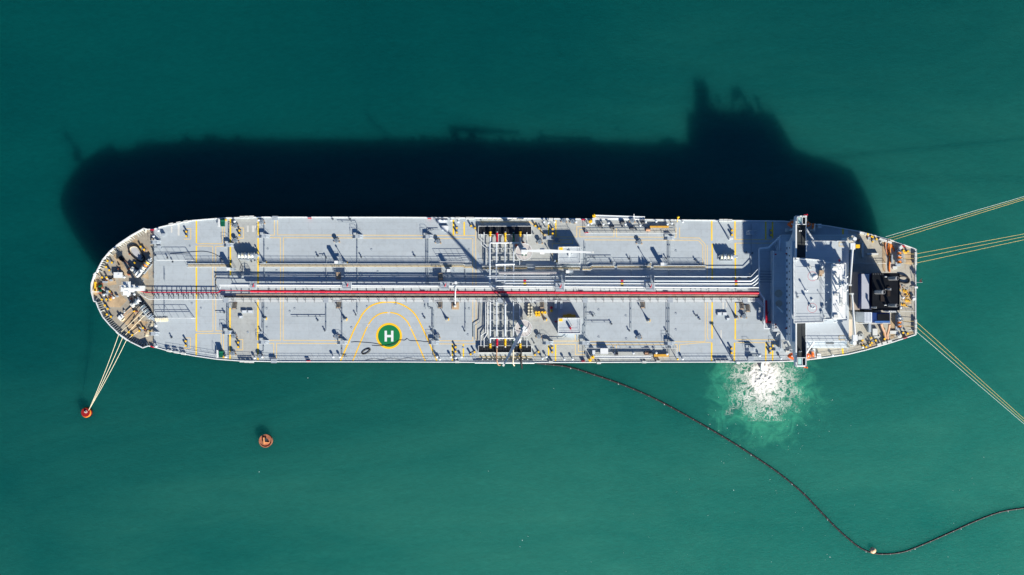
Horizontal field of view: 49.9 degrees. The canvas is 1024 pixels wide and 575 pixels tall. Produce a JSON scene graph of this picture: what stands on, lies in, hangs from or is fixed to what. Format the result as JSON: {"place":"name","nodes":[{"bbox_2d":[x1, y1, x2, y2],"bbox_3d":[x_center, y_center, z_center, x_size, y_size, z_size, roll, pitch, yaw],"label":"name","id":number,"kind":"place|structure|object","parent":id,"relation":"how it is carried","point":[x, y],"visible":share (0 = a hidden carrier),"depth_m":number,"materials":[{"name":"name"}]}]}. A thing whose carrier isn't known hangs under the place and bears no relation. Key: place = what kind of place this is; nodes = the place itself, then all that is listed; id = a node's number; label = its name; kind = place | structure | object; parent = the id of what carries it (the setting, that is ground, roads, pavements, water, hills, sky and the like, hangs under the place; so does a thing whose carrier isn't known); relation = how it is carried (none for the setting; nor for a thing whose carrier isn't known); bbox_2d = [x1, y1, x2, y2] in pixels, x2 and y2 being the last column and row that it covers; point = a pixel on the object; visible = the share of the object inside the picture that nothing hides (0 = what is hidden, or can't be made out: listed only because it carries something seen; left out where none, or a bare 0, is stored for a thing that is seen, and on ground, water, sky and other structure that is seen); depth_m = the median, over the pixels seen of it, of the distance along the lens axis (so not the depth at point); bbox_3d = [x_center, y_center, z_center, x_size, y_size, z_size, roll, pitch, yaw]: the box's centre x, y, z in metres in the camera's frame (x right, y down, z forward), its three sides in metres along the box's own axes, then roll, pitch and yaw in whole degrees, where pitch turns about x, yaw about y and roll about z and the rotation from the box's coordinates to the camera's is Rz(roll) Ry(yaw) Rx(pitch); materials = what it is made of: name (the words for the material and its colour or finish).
{"place":"outdoors","nodes":[
{"label":"outdoors","id":0,"kind":"place"},
{"bbox_2d":[0,0,1023,574],"bbox_3d":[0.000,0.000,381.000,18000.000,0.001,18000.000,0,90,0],"label":"sea water","id":1,"kind":"structure","parent":0,"point":[120,120],"depth_m":381.00,"materials":[{"name":"teal liquid"}]},
{"bbox_2d":[81,407,92,416],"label":"mooring buoy","id":2,"kind":"object","parent":1,"relation":"on","point":[86,412],"visible":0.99,"depth_m":378.95,"materials":[{"name":"red paint"}]},
{"bbox_2d":[259,434,272,447],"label":"mooring buoy","id":3,"kind":"object","parent":1,"relation":"on","point":[265,440],"visible":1,"depth_m":379.50,"materials":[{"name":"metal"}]},
{"bbox_2d":[91,214,921,367],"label":"tanker ship","id":4,"kind":"object","parent":1,"relation":"on","point":[632,289],"visible":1,"depth_m":364.98,"materials":[{"name":"grey paint"}]},
{"bbox_2d":[90,331,137,407],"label":"mooring rope","id":5,"kind":"object","parent":4,"relation":"attached to","point":[113,365],"visible":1,"depth_m":368.77,"materials":[{"name":"beige fabric"}]},
{"bbox_2d":[89,316,143,408],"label":"mooring rope","id":6,"kind":"object","parent":4,"relation":"attached to","point":[114,356],"visible":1,"depth_m":368.11,"materials":[{"name":"beige fabric"}]},
{"bbox_2d":[90,312,142,405],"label":"mooring rope","id":7,"kind":"object","parent":4,"relation":"attached to","point":[110,356],"visible":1,"depth_m":368.88,"materials":[{"name":"beige fabric"}]},
{"bbox_2d":[128,244,144,261],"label":"hose coil","id":8,"kind":"object","parent":4,"relation":"on","point":[131,254],"visible":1,"depth_m":364.46,"materials":[{"name":"black rubber"}]},
{"bbox_2d":[145,321,155,336],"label":"rope pile","id":9,"kind":"object","parent":4,"relation":"on","point":[150,328],"visible":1,"depth_m":364.75,"materials":[{"name":"white fabric"}]},
{"bbox_2d":[154,317,167,321],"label":"rope pile","id":10,"kind":"object","parent":4,"relation":"on","point":[161,319],"visible":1,"depth_m":364.76,"materials":[{"name":"white fabric"}]},
{"bbox_2d":[519,348,522,368],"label":"cargo hose","id":11,"kind":"object","parent":4,"relation":"attached to","point":[521,358],"visible":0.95,"depth_m":363.38,"materials":[{"name":"black rubber"}]},
{"bbox_2d":[787,221,810,228],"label":"lifeboat","id":12,"kind":"object","parent":4,"relation":"hanging from","point":[790,224],"visible":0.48,"depth_m":360.73,"materials":[{"name":"orange paint"}]},
{"bbox_2d":[787,351,810,359],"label":"lifeboat","id":13,"kind":"object","parent":4,"relation":"hanging from","point":[790,355],"visible":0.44,"depth_m":360.74,"materials":[{"name":"orange paint"}]},
{"bbox_2d":[888,240,890,271],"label":"rope pile","id":14,"kind":"object","parent":4,"relation":"on","point":[889,256],"visible":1,"depth_m":364.50,"materials":[{"name":"orange fabric"}]},
{"bbox_2d":[900,275,909,283],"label":"hose coil","id":15,"kind":"object","parent":4,"relation":"on","point":[908,278],"visible":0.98,"depth_m":364.35,"materials":[{"name":"black rubber"}]},
{"bbox_2d":[886,196,1023,236],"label":"mooring rope","id":16,"kind":"object","parent":4,"relation":"attached to","point":[954,216],"visible":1,"depth_m":366.87,"materials":[{"name":"beige fabric"}]},
{"bbox_2d":[888,198,1022,245],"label":"mooring rope","id":17,"kind":"object","parent":4,"relation":"attached to","point":[948,220],"visible":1,"depth_m":366.50,"materials":[{"name":"beige fabric"}]},
{"bbox_2d":[889,200,1021,255],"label":"mooring rope","id":18,"kind":"object","parent":4,"relation":"attached to","point":[952,221],"visible":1,"depth_m":366.53,"materials":[{"name":"beige fabric"}]},
{"bbox_2d":[906,330,1023,423],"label":"mooring rope","id":19,"kind":"object","parent":4,"relation":"attached to","point":[966,374],"visible":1,"depth_m":367.12,"materials":[{"name":"beige fabric"}]},
{"bbox_2d":[918,328,1019,417],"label":"mooring rope","id":20,"kind":"object","parent":4,"relation":"attached to","point":[967,371],"visible":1,"depth_m":367.24,"materials":[{"name":"beige fabric"}]},
{"bbox_2d":[917,234,1020,253],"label":"mooring rope","id":21,"kind":"object","parent":4,"relation":"attached to","point":[971,243],"visible":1,"depth_m":366.65,"materials":[{"name":"beige fabric"}]},
{"bbox_2d":[918,240,1020,262],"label":"mooring rope","id":22,"kind":"object","parent":4,"relation":"attached to","point":[969,251],"visible":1,"depth_m":366.53,"materials":[{"name":"beige fabric"}]},
{"bbox_2d":[919,324,1022,417],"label":"mooring rope","id":23,"kind":"object","parent":4,"relation":"attached to","point":[970,370],"visible":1,"depth_m":367.38,"materials":[{"name":"beige fabric"}]},
{"bbox_2d":[760,362,764,370],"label":"discharge water","id":24,"kind":"structure","parent":1,"relation":"in","point":[762,367],"depth_m":377.27,"materials":[{"name":"white liquid"}]},
{"bbox_2d":[732,362,800,419],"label":"foam","id":25,"kind":"object","parent":1,"relation":"on","point":[760,381],"visible":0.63,"depth_m":380.88,"materials":[{"name":"white"}]},
{"bbox_2d":[537,363,1023,554],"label":"floating oil transfer hose","id":26,"kind":"object","parent":1,"relation":"on","point":[789,481],"visible":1,"depth_m":380.64,"materials":[{"name":"black rubber"}]},
{"bbox_2d":[870,547,875,553],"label":"boom float","id":27,"kind":"object","parent":26,"relation":"attached to","point":[873,550],"visible":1,"depth_m":380.03,"materials":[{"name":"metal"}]}
]}

